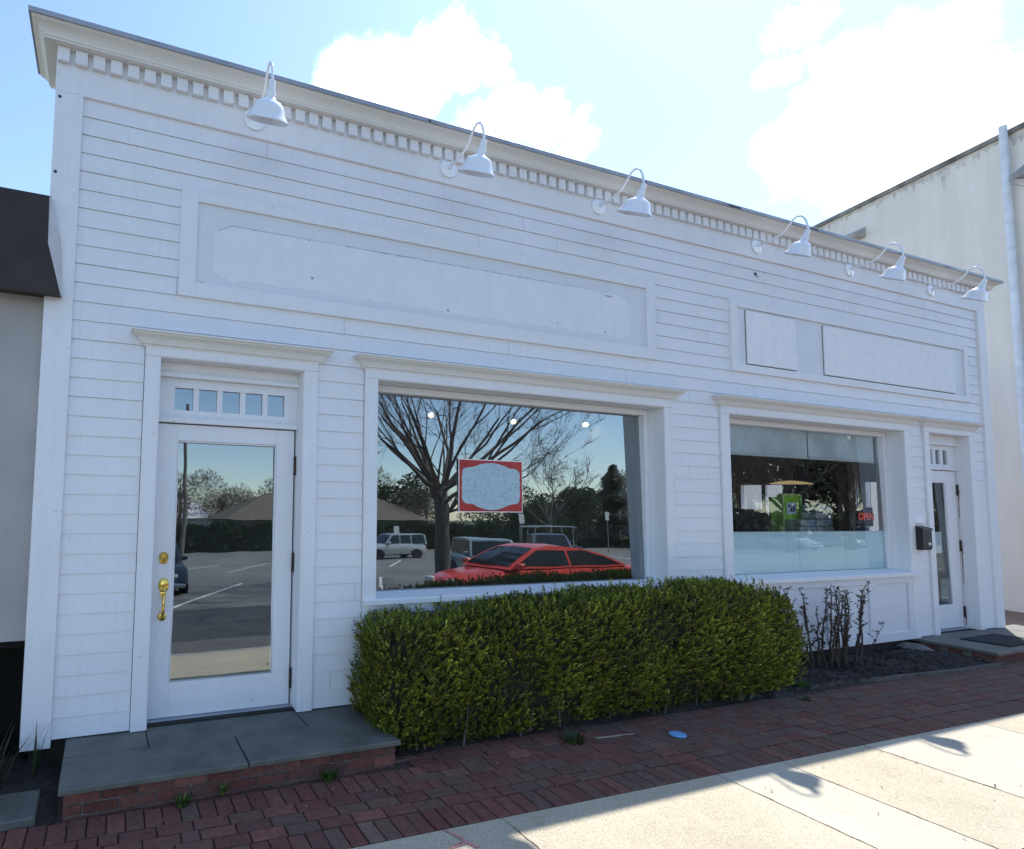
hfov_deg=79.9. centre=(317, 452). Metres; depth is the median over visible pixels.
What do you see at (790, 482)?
pendant lamp
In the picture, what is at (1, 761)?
iris clump
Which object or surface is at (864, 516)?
open sign
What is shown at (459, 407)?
lamp track
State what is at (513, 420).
track lamp
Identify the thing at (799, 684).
grass tuft
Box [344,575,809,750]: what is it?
boxwood hedge
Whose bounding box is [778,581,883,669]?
rose shrub
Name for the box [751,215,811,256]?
gooseneck lamp
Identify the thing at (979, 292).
gooseneck lamp
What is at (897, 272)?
gooseneck lamp
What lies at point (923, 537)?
mailbox
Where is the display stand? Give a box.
[768,493,801,552]
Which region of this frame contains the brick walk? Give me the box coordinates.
[0,660,1023,848]
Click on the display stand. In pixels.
(783, 507)
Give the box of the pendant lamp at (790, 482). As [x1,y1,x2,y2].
[770,458,812,483]
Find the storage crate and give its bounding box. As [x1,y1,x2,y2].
[732,509,768,531]
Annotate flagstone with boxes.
[0,789,40,832]
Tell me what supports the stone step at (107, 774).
on the brick bedding
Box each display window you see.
[353,353,687,692]
[705,394,922,651]
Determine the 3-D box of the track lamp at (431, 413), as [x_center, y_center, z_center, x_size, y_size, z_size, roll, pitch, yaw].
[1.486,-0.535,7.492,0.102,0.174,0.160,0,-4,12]
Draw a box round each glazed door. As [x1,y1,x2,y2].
[147,423,295,719]
[931,470,966,628]
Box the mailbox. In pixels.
[915,526,932,549]
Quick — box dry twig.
[595,733,635,738]
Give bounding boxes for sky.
[0,0,1023,225]
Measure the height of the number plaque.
0.125 m
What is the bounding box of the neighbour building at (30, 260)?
[0,187,61,758]
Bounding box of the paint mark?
[443,829,478,847]
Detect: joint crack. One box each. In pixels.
[737,783,875,847]
[808,772,997,848]
[891,753,1023,797]
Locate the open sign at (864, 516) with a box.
[851,462,873,530]
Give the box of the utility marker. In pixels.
[669,731,686,737]
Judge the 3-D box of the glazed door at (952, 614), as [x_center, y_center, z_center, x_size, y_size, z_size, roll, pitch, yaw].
[8.788,1.357,8.107,0.996,2.210,0.073,3,-4,-19]
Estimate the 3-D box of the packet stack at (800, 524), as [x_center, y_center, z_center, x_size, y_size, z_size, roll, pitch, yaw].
[6.879,1.095,8.157,0.363,0.292,0.200,3,-4,-20]
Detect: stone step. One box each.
[58,704,400,822]
[910,624,1023,662]
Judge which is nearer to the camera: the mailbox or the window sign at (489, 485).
the window sign at (489, 485)
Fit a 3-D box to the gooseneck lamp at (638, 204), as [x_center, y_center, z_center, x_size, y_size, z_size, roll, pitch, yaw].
[3.032,-2.501,5.716,0.330,0.523,0.572,3,-4,-20]
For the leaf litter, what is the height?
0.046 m
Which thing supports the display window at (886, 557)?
in the shop building at (245, 497)
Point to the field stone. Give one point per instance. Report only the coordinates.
(914, 646)
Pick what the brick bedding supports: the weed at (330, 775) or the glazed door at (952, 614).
the weed at (330, 775)
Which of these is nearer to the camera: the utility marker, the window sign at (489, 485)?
the utility marker
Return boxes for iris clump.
[0,715,46,789]
[32,719,51,778]
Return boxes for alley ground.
[1005,610,1023,624]
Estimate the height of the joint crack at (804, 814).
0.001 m
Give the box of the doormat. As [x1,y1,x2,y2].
[960,633,1023,646]
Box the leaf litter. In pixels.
[67,680,995,843]
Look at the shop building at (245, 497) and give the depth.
5.46 m
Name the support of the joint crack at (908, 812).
on the concrete sidewalk
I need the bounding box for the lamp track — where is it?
[378,399,555,416]
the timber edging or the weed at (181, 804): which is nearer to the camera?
the weed at (181, 804)
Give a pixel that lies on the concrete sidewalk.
(723, 811)
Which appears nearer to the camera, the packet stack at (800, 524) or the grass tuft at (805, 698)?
the grass tuft at (805, 698)
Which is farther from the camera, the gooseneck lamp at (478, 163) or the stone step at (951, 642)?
the stone step at (951, 642)
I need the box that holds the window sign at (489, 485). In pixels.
[458,458,522,512]
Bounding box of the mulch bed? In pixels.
[760,647,989,698]
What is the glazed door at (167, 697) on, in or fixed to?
in the shop building at (245, 497)
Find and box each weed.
[172,791,192,808]
[218,783,229,793]
[319,766,339,781]
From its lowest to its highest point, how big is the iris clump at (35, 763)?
0.371 m
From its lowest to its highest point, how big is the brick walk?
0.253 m
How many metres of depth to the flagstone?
3.34 m
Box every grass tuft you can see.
[557,725,587,745]
[791,678,810,690]
[796,695,812,701]
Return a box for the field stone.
[896,642,934,651]
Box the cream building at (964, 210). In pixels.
[744,122,1023,612]
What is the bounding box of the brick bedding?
[2,697,772,848]
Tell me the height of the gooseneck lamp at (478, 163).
0.523 m
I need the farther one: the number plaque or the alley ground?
the alley ground
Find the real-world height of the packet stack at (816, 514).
0.492 m
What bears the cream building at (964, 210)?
on the alley ground
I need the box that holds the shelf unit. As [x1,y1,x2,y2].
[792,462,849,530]
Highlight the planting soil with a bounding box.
[0,691,767,832]
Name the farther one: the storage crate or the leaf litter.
the storage crate
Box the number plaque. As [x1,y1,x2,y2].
[915,514,924,523]
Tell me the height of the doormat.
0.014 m
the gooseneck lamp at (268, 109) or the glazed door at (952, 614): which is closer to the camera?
the gooseneck lamp at (268, 109)
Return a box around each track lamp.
[427,406,434,417]
[510,413,516,424]
[581,415,589,427]
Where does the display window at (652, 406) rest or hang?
in the shop building at (245, 497)
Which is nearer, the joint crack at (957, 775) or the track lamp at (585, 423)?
the joint crack at (957, 775)
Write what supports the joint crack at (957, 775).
on the concrete sidewalk
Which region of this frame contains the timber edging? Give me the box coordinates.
[797,662,1004,689]
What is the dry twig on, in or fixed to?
on the brick walk
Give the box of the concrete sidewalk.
[351,713,1023,848]
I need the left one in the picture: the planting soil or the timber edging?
the planting soil
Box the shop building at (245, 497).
[19,5,1005,765]
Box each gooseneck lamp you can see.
[244,60,288,130]
[440,121,494,177]
[592,167,651,216]
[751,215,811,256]
[845,243,905,280]
[927,266,987,301]
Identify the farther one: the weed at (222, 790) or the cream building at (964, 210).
the cream building at (964, 210)
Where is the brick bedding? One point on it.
(398, 766)
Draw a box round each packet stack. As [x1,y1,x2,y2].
[785,519,815,531]
[801,505,833,530]
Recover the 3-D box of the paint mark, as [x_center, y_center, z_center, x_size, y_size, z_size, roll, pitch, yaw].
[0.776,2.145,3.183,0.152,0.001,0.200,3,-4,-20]
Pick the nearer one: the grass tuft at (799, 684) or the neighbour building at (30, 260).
the neighbour building at (30, 260)
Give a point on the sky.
(814, 110)
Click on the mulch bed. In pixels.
(886, 662)
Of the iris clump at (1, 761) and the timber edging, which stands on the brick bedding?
the timber edging

